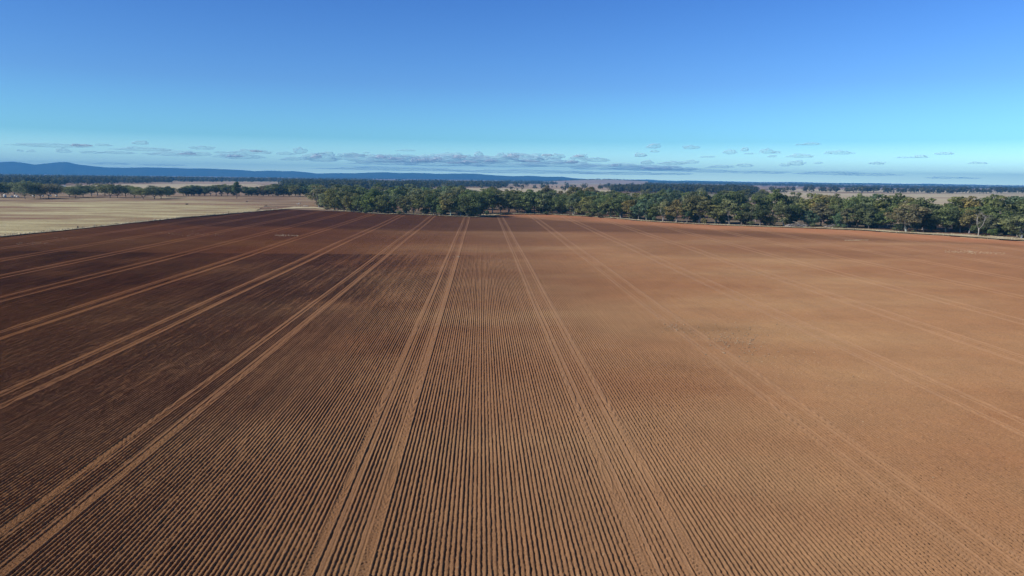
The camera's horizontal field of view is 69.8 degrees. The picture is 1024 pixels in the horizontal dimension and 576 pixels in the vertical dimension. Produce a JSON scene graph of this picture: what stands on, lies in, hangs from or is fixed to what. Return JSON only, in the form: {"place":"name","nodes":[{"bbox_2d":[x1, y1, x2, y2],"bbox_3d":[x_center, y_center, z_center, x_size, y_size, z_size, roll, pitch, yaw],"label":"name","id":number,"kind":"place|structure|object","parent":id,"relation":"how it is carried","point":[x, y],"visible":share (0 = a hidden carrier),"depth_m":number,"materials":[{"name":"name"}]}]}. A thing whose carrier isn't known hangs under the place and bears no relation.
{"place":"outdoors","nodes":[
{"label":"outdoors","id":0,"kind":"place"},
{"bbox_2d":[0,201,265,234],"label":"stubble paddock","id":1,"kind":"structure","parent":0,"point":[34,209],"depth_m":260.92,"materials":[{"name":"plant"}]},
{"bbox_2d":[3,209,276,235],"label":"grass verge","id":2,"kind":"object","parent":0,"point":[116,224],"depth_m":188.96,"materials":[{"name":"beige plant"}]},
{"bbox_2d":[66,184,266,188],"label":"pale paddock","id":3,"kind":"structure","parent":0,"point":[143,186],"depth_m":940.60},
{"bbox_2d":[170,182,275,183],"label":"pink paddock","id":4,"kind":"structure","parent":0,"point":[222,183],"depth_m":1276.31,"materials":[{"name":"soil"}]},
{"bbox_2d":[0,162,585,180],"bbox_3d":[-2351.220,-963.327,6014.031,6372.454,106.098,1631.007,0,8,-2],"label":"hills","id":5,"kind":"structure","parent":0,"point":[65,168],"depth_m":5693.76,"materials":[{"name":"blue"}]},
{"bbox_2d":[0,209,1023,575],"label":"ploughed field","id":6,"kind":"structure","parent":0,"point":[532,369],"depth_m":45.25,"materials":[{"name":"red soil"}]},
{"bbox_2d":[0,174,1023,241],"bbox_3d":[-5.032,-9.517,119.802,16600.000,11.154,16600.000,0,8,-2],"label":"ground","id":7,"kind":"structure","parent":0,"point":[281,200],"depth_m":436.37,"materials":[{"name":"beige soil"}]},
{"bbox_2d":[9,180,40,198],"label":"gum tree","id":8,"kind":"object","parent":7,"relation":"on","point":[21,188],"visible":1,"depth_m":376.93,"materials":[{"name":"green plant"}]},
{"bbox_2d":[35,184,62,198],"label":"gum tree","id":9,"kind":"object","parent":7,"relation":"on","point":[54,188],"visible":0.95,"depth_m":385.93,"materials":[{"name":"green plant"}]},
{"bbox_2d":[65,187,87,197],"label":"gum tree","id":10,"kind":"object","parent":7,"relation":"on","point":[76,192],"visible":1,"depth_m":404.37,"materials":[{"name":"green plant"}]},
{"bbox_2d":[96,184,119,197],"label":"gum tree","id":11,"kind":"object","parent":7,"relation":"on","point":[102,189],"visible":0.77,"depth_m":413.83,"materials":[{"name":"green plant"}]},
{"bbox_2d":[106,184,129,197],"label":"gum tree","id":12,"kind":"object","parent":7,"relation":"on","point":[121,190],"visible":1,"depth_m":413.40,"materials":[{"name":"green plant"}]},
{"bbox_2d":[131,188,153,198],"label":"gum tree","id":13,"kind":"object","parent":7,"relation":"on","point":[139,191],"visible":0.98,"depth_m":398.97,"materials":[{"name":"green plant"}]},
{"bbox_2d":[145,188,166,198],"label":"gum tree","id":14,"kind":"object","parent":7,"relation":"on","point":[156,191],"visible":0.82,"depth_m":403.40,"materials":[{"name":"green plant"}]},
{"bbox_2d":[0,173,1023,193],"bbox_3d":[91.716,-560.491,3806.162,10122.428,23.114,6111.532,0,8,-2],"label":"woodland","id":15,"kind":"object","parent":7,"relation":"on","point":[64,179],"visible":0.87,"depth_m":1081.31,"materials":[{"name":"green plant"}]},
{"bbox_2d":[784,192,801,207],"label":"gum tree","id":16,"kind":"object","parent":7,"relation":"on","point":[790,200],"visible":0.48,"depth_m":261.83,"materials":[{"name":"green plant"}]},
{"bbox_2d":[0,0,1023,185],"label":"sky","id":17,"kind":"structure","parent":0,"point":[813,91],"materials":[{"name":"blue"}]},
{"bbox_2d":[0,200,1023,240],"bbox_3d":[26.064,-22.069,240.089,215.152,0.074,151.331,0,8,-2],"label":"grass verge","id":18,"kind":"object","parent":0,"point":[994,237],"depth_m":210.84,"materials":[{"name":"plant"}]},
{"bbox_2d":[341,192,358,210],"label":"gum tree","id":19,"kind":"object","parent":18,"relation":"on","point":[346,199],"visible":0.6,"depth_m":281.56,"materials":[{"name":"green plant"}]},
{"bbox_2d":[351,195,363,212],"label":"gum tree","id":20,"kind":"object","parent":18,"relation":"on","point":[356,203],"visible":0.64,"depth_m":278.16,"materials":[{"name":"green plant"}]},
{"bbox_2d":[359,195,374,211],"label":"gum tree","id":21,"kind":"object","parent":18,"relation":"on","point":[365,200],"visible":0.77,"depth_m":274.91,"materials":[{"name":"green plant"}]},
{"bbox_2d":[515,192,532,212],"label":"gum tree","id":22,"kind":"object","parent":18,"relation":"on","point":[525,199],"visible":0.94,"depth_m":283.21,"materials":[{"name":"green plant"}]},
{"bbox_2d":[431,188,610,192],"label":"pale paddock","id":23,"kind":"structure","parent":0,"point":[526,189],"depth_m":942.85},
{"bbox_2d":[506,184,608,188],"bbox_3d":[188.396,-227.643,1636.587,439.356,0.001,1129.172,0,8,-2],"label":"pink paddock","id":24,"kind":"structure","parent":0,"point":[595,186],"depth_m":1513.49,"materials":[{"name":"soil"}]},
{"bbox_2d":[546,180,647,183],"bbox_3d":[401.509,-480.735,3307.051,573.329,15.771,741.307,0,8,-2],"label":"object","id":25,"kind":"structure","parent":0,"point":[607,181],"depth_m":3145.30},
{"bbox_2d":[262,205,1023,237],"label":"woodland floor","id":26,"kind":"structure","parent":0,"point":[939,229],"depth_m":254.39,"materials":[{"name":"green plant"}]},
{"bbox_2d":[304,185,328,206],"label":"gum tree","id":27,"kind":"object","parent":26,"relation":"on","point":[316,191],"visible":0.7,"depth_m":313.31,"materials":[{"name":"green plant"}]},
{"bbox_2d":[321,188,341,209],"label":"gum tree","id":28,"kind":"object","parent":26,"relation":"on","point":[331,193],"visible":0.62,"depth_m":292.72,"materials":[{"name":"green plant"}]},
{"bbox_2d":[332,192,349,209],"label":"gum tree","id":29,"kind":"object","parent":26,"relation":"on","point":[338,200],"visible":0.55,"depth_m":287.10,"materials":[{"name":"green plant"}]},
{"bbox_2d":[363,188,390,211],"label":"gum tree","id":30,"kind":"object","parent":26,"relation":"on","point":[373,192],"visible":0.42,"depth_m":280.40,"materials":[{"name":"green plant"}]},
{"bbox_2d":[373,195,390,211],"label":"gum tree","id":31,"kind":"object","parent":26,"relation":"on","point":[382,203],"visible":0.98,"depth_m":271.86,"materials":[{"name":"green plant"}]},
{"bbox_2d":[388,187,408,202],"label":"gum tree","id":32,"kind":"object","parent":26,"relation":"on","point":[395,192],"visible":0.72,"depth_m":331.82,"materials":[{"name":"green plant"}]},
{"bbox_2d":[396,195,413,213],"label":"gum tree","id":33,"kind":"object","parent":26,"relation":"on","point":[401,203],"visible":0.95,"depth_m":272.64,"materials":[{"name":"green plant"}]},
{"bbox_2d":[404,189,423,210],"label":"gum tree","id":34,"kind":"object","parent":26,"relation":"on","point":[412,194],"visible":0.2,"depth_m":298.79,"materials":[{"name":"green plant"}]},
{"bbox_2d":[411,195,428,213],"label":"gum tree","id":35,"kind":"object","parent":26,"relation":"on","point":[419,200],"visible":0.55,"depth_m":269.64,"materials":[{"name":"green plant"}]},
{"bbox_2d":[423,193,439,214],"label":"gum tree","id":36,"kind":"object","parent":26,"relation":"on","point":[430,200],"visible":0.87,"depth_m":266.69,"materials":[{"name":"green plant"}]},
{"bbox_2d":[439,193,458,215],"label":"gum tree","id":37,"kind":"object","parent":26,"relation":"on","point":[446,203],"visible":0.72,"depth_m":260.37,"materials":[{"name":"green plant"}]},
{"bbox_2d":[449,194,468,215],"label":"gum tree","id":38,"kind":"object","parent":26,"relation":"on","point":[456,200],"visible":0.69,"depth_m":259.46,"materials":[{"name":"green plant"}]},
{"bbox_2d":[458,196,477,215],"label":"gum tree","id":39,"kind":"object","parent":26,"relation":"on","point":[461,206],"visible":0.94,"depth_m":257.01,"materials":[{"name":"green plant"}]},
{"bbox_2d":[464,190,487,215],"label":"gum tree","id":40,"kind":"object","parent":26,"relation":"on","point":[476,198],"visible":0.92,"depth_m":256.70,"materials":[{"name":"green plant"}]},
{"bbox_2d":[476,189,495,210],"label":"gum tree","id":41,"kind":"object","parent":26,"relation":"on","point":[489,192],"visible":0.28,"depth_m":282.58,"materials":[{"name":"green plant"}]},
{"bbox_2d":[499,193,515,212],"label":"gum tree","id":42,"kind":"object","parent":26,"relation":"on","point":[506,197],"visible":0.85,"depth_m":286.63,"materials":[{"name":"green plant"}]},
{"bbox_2d":[509,196,524,212],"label":"gum tree","id":43,"kind":"object","parent":26,"relation":"on","point":[515,205],"visible":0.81,"depth_m":284.92,"materials":[{"name":"green plant"}]},
{"bbox_2d":[524,191,542,212],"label":"gum tree","id":44,"kind":"object","parent":26,"relation":"on","point":[535,203],"visible":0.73,"depth_m":284.02,"materials":[{"name":"green plant"}]},
{"bbox_2d":[534,193,550,213],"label":"gum tree","id":45,"kind":"object","parent":26,"relation":"on","point":[542,203],"visible":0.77,"depth_m":283.36,"materials":[{"name":"green plant"}]},
{"bbox_2d":[544,195,558,212],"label":"gum tree","id":46,"kind":"object","parent":26,"relation":"on","point":[553,207],"visible":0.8,"depth_m":282.32,"materials":[{"name":"green plant"}]},
{"bbox_2d":[551,193,573,213],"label":"gum tree","id":47,"kind":"object","parent":26,"relation":"on","point":[562,197],"visible":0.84,"depth_m":280.89,"materials":[{"name":"green plant"}]},
{"bbox_2d":[563,194,580,214],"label":"gum tree","id":48,"kind":"object","parent":26,"relation":"on","point":[573,200],"visible":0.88,"depth_m":278.11,"materials":[{"name":"green plant"}]},
{"bbox_2d":[574,200,588,214],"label":"gum tree","id":49,"kind":"object","parent":26,"relation":"on","point":[579,205],"visible":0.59,"depth_m":275.17,"materials":[{"name":"green plant"}]},
{"bbox_2d":[580,202,598,216],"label":"gum tree","id":50,"kind":"object","parent":26,"relation":"on","point":[588,208],"visible":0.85,"depth_m":268.85,"materials":[{"name":"green plant"}]},
{"bbox_2d":[590,198,606,215],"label":"gum tree","id":51,"kind":"object","parent":26,"relation":"on","point":[597,202],"visible":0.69,"depth_m":266.63,"materials":[{"name":"green plant"}]},
{"bbox_2d":[598,199,618,216],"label":"gum tree","id":52,"kind":"object","parent":26,"relation":"on","point":[604,205],"visible":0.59,"depth_m":263.75,"materials":[{"name":"green plant"}]},
{"bbox_2d":[607,196,631,217],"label":"gum tree","id":53,"kind":"object","parent":26,"relation":"on","point":[615,204],"visible":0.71,"depth_m":258.83,"materials":[{"name":"green plant"}]},
{"bbox_2d":[621,199,637,218],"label":"gum tree","id":54,"kind":"object","parent":26,"relation":"on","point":[627,204],"visible":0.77,"depth_m":254.13,"materials":[{"name":"green plant"}]},
{"bbox_2d":[629,200,645,219],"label":"gum tree","id":55,"kind":"object","parent":26,"relation":"on","point":[636,209],"visible":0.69,"depth_m":250.00,"materials":[{"name":"green plant"}]},
{"bbox_2d":[637,199,653,219],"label":"gum tree","id":56,"kind":"object","parent":26,"relation":"on","point":[644,205],"visible":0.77,"depth_m":247.18,"materials":[{"name":"green plant"}]},
{"bbox_2d":[636,193,661,205],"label":"gum tree","id":57,"kind":"object","parent":26,"relation":"on","point":[646,196],"visible":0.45,"depth_m":290.08,"materials":[{"name":"green plant"}]},
{"bbox_2d":[647,204,663,220],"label":"gum tree","id":58,"kind":"object","parent":26,"relation":"on","point":[653,213],"visible":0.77,"depth_m":244.95,"materials":[{"name":"green plant"}]},
{"bbox_2d":[651,199,671,220],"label":"gum tree","id":59,"kind":"object","parent":26,"relation":"on","point":[665,203],"visible":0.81,"depth_m":242.11,"materials":[{"name":"green plant"}]},
{"bbox_2d":[651,194,676,217],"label":"gum tree","id":60,"kind":"object","parent":26,"relation":"on","point":[660,199],"visible":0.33,"depth_m":264.35,"materials":[{"name":"green plant"}]},
{"bbox_2d":[663,199,686,221],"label":"gum tree","id":61,"kind":"object","parent":26,"relation":"on","point":[674,206],"visible":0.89,"depth_m":238.21,"materials":[{"name":"green plant"}]},
{"bbox_2d":[678,203,697,222],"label":"gum tree","id":62,"kind":"object","parent":26,"relation":"on","point":[689,213],"visible":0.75,"depth_m":236.35,"materials":[{"name":"green plant"}]},
{"bbox_2d":[683,195,715,222],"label":"gum tree","id":63,"kind":"object","parent":26,"relation":"on","point":[692,202],"visible":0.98,"depth_m":234.80,"materials":[{"name":"green plant"}]},
{"bbox_2d":[702,205,725,223],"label":"gum tree","id":64,"kind":"object","parent":26,"relation":"on","point":[710,214],"visible":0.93,"depth_m":232.55,"materials":[{"name":"green plant"}]},
{"bbox_2d":[718,199,739,223],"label":"gum tree","id":65,"kind":"object","parent":26,"relation":"on","point":[726,204],"visible":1,"depth_m":230.08,"materials":[{"name":"green plant"}]},
{"bbox_2d":[721,191,748,216],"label":"gum tree","id":66,"kind":"object","parent":26,"relation":"on","point":[739,198],"visible":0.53,"depth_m":269.68,"materials":[{"name":"green plant"}]},
{"bbox_2d":[731,205,751,224],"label":"gum tree","id":67,"kind":"object","parent":26,"relation":"on","point":[739,213],"visible":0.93,"depth_m":228.35,"materials":[{"name":"green plant"}]},
{"bbox_2d":[742,196,770,221],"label":"gum tree","id":68,"kind":"object","parent":26,"relation":"on","point":[756,200],"visible":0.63,"depth_m":247.47,"materials":[{"name":"green plant"}]},
{"bbox_2d":[752,205,772,225],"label":"gum tree","id":69,"kind":"object","parent":26,"relation":"on","point":[763,213],"visible":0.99,"depth_m":225.12,"materials":[{"name":"green plant"}]},
{"bbox_2d":[761,189,788,214],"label":"gum tree","id":70,"kind":"object","parent":26,"relation":"on","point":[779,197],"visible":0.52,"depth_m":260.87,"materials":[{"name":"green plant"}]},
{"bbox_2d":[772,202,792,225],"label":"gum tree","id":71,"kind":"object","parent":26,"relation":"on","point":[784,208],"visible":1,"depth_m":225.51,"materials":[{"name":"green plant"}]},
{"bbox_2d":[783,204,806,225],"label":"gum tree","id":72,"kind":"object","parent":26,"relation":"on","point":[795,214],"visible":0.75,"depth_m":227.12,"materials":[{"name":"green plant"}]},
{"bbox_2d":[798,210,821,225],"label":"gum tree","id":73,"kind":"object","parent":26,"relation":"on","point":[808,216],"visible":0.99,"depth_m":225.93,"materials":[{"name":"green plant"}]},
{"bbox_2d":[796,193,826,217],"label":"gum tree","id":74,"kind":"object","parent":26,"relation":"on","point":[805,204],"visible":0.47,"depth_m":250.38,"materials":[{"name":"green plant"}]},
{"bbox_2d":[809,194,830,222],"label":"gum tree","id":75,"kind":"object","parent":26,"relation":"on","point":[822,197],"visible":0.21,"depth_m":246.10,"materials":[{"name":"green plant"}]},
{"bbox_2d":[809,203,834,225],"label":"gum tree","id":76,"kind":"object","parent":26,"relation":"on","point":[818,209],"visible":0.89,"depth_m":226.71,"materials":[{"name":"green plant"}]},
{"bbox_2d":[824,193,841,214],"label":"gum tree","id":77,"kind":"object","parent":26,"relation":"on","point":[832,199],"visible":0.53,"depth_m":239.96,"materials":[{"name":"green plant"}]},
{"bbox_2d":[824,206,844,225],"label":"gum tree","id":78,"kind":"object","parent":26,"relation":"on","point":[834,213],"visible":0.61,"depth_m":224.80,"materials":[{"name":"green plant"}]},
{"bbox_2d":[832,211,847,226],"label":"gum tree","id":79,"kind":"object","parent":26,"relation":"on","point":[837,220],"visible":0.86,"depth_m":221.64,"materials":[{"name":"green plant"}]},
{"bbox_2d":[831,198,853,219],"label":"gum tree","id":80,"kind":"object","parent":26,"relation":"on","point":[841,206],"visible":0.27,"depth_m":236.18,"materials":[{"name":"green plant"}]},
{"bbox_2d":[838,208,857,227],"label":"gum tree","id":81,"kind":"object","parent":26,"relation":"on","point":[843,212],"visible":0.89,"depth_m":220.23,"materials":[{"name":"green plant"}]},
{"bbox_2d":[841,193,871,208],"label":"gum tree","id":82,"kind":"object","parent":26,"relation":"on","point":[852,201],"visible":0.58,"depth_m":231.77,"materials":[{"name":"green plant"}]},
{"bbox_2d":[846,203,869,227],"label":"gum tree","id":83,"kind":"object","parent":26,"relation":"on","point":[861,209],"visible":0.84,"depth_m":218.86,"materials":[{"name":"green plant"}]},
{"bbox_2d":[858,207,876,227],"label":"gum tree","id":84,"kind":"object","parent":26,"relation":"on","point":[868,213],"visible":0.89,"depth_m":217.36,"materials":[{"name":"green plant"}]},
{"bbox_2d":[869,212,890,228],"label":"gum tree","id":85,"kind":"object","parent":26,"relation":"on","point":[880,219],"visible":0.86,"depth_m":216.78,"materials":[{"name":"green plant"}]},
{"bbox_2d":[873,195,900,226],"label":"gum tree","id":86,"kind":"object","parent":26,"relation":"on","point":[882,204],"visible":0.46,"depth_m":224.28,"materials":[{"name":"green plant"}]},
{"bbox_2d":[878,208,901,228],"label":"gum tree","id":87,"kind":"object","parent":26,"relation":"on","point":[890,220],"visible":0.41,"depth_m":215.78,"materials":[{"name":"green plant"}]},
{"bbox_2d":[886,192,915,227],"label":"gum tree","id":88,"kind":"object","parent":26,"relation":"on","point":[896,200],"visible":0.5,"depth_m":222.71,"materials":[{"name":"green plant"}]},
{"bbox_2d":[883,204,931,231],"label":"gum tree","id":89,"kind":"object","parent":26,"relation":"on","point":[916,214],"visible":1,"depth_m":204.82,"materials":[{"name":"green plant"}]},
{"bbox_2d":[909,197,941,229],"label":"gum tree","id":90,"kind":"object","parent":26,"relation":"on","point":[929,204],"visible":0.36,"depth_m":213.33,"materials":[{"name":"green plant"}]},
{"bbox_2d":[921,213,943,231],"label":"gum tree","id":91,"kind":"object","parent":26,"relation":"on","point":[934,221],"visible":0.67,"depth_m":207.01,"materials":[{"name":"green plant"}]},
{"bbox_2d":[930,207,963,231],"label":"gum tree","id":92,"kind":"object","parent":26,"relation":"on","point":[946,221],"visible":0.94,"depth_m":203.68,"materials":[{"name":"green plant"}]},
{"bbox_2d":[944,196,965,211],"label":"gum tree","id":93,"kind":"object","parent":26,"relation":"on","point":[953,199],"visible":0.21,"depth_m":212.96,"materials":[{"name":"green plant"}]},
{"bbox_2d":[952,196,981,230],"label":"gum tree","id":94,"kind":"object","parent":26,"relation":"on","point":[969,202],"visible":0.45,"depth_m":211.17,"materials":[{"name":"green plant"}]},
{"bbox_2d":[957,209,985,232],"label":"gum tree","id":95,"kind":"object","parent":26,"relation":"on","point":[963,221],"visible":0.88,"depth_m":200.71,"materials":[{"name":"green plant"}]},
{"bbox_2d":[961,205,994,229],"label":"gum tree","id":96,"kind":"object","parent":26,"relation":"on","point":[978,208],"visible":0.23,"depth_m":206.26,"materials":[{"name":"green plant"}]},
{"bbox_2d":[970,225,989,233],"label":"shrub","id":97,"kind":"object","parent":26,"relation":"on","point":[974,228],"visible":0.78,"depth_m":197.38,"materials":[{"name":"green plant"}]},
{"bbox_2d":[976,215,998,234],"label":"gum tree","id":98,"kind":"object","parent":26,"relation":"on","point":[992,224],"visible":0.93,"depth_m":195.25,"materials":[{"name":"green plant"}]},
{"bbox_2d":[976,194,1005,212],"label":"gum tree","id":99,"kind":"object","parent":26,"relation":"on","point":[987,199],"visible":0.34,"depth_m":209.78,"materials":[{"name":"green plant"}]},
{"bbox_2d":[975,206,1013,224],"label":"gum tree","id":100,"kind":"object","parent":26,"relation":"on","point":[998,215],"visible":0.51,"depth_m":200.83,"materials":[{"name":"green plant"}]},
{"bbox_2d":[984,195,1017,225],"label":"gum tree","id":101,"kind":"object","parent":26,"relation":"on","point":[1010,206],"visible":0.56,"depth_m":205.60,"materials":[{"name":"green plant"}]},
{"bbox_2d":[997,214,1023,237],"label":"gum tree","id":102,"kind":"object","parent":26,"relation":"on","point":[1016,221],"visible":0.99,"depth_m":185.51,"materials":[{"name":"green plant"}]},
{"bbox_2d":[1012,199,1023,213],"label":"gum tree","id":103,"kind":"object","parent":26,"relation":"on","point":[1020,207],"visible":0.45,"depth_m":205.21,"materials":[{"name":"green plant"}]},
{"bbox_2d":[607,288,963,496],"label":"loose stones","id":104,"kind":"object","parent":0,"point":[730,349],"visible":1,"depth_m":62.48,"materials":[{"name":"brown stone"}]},
{"bbox_2d":[632,180,962,184],"bbox_3d":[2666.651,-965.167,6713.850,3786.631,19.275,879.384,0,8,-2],"label":"hills","id":105,"kind":"structure","parent":0,"point":[783,182],"depth_m":6555.86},
{"bbox_2d":[766,189,1023,193],"bbox_3d":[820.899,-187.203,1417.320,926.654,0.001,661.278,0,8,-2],"label":"pale paddock","id":106,"kind":"structure","parent":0,"point":[816,190],"depth_m":1226.34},
{"bbox_2d":[773,192,1023,207],"bbox_3d":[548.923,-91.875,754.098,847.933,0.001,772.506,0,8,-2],"label":"pale paddock","id":107,"kind":"structure","parent":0,"point":[941,199],"depth_m":842.96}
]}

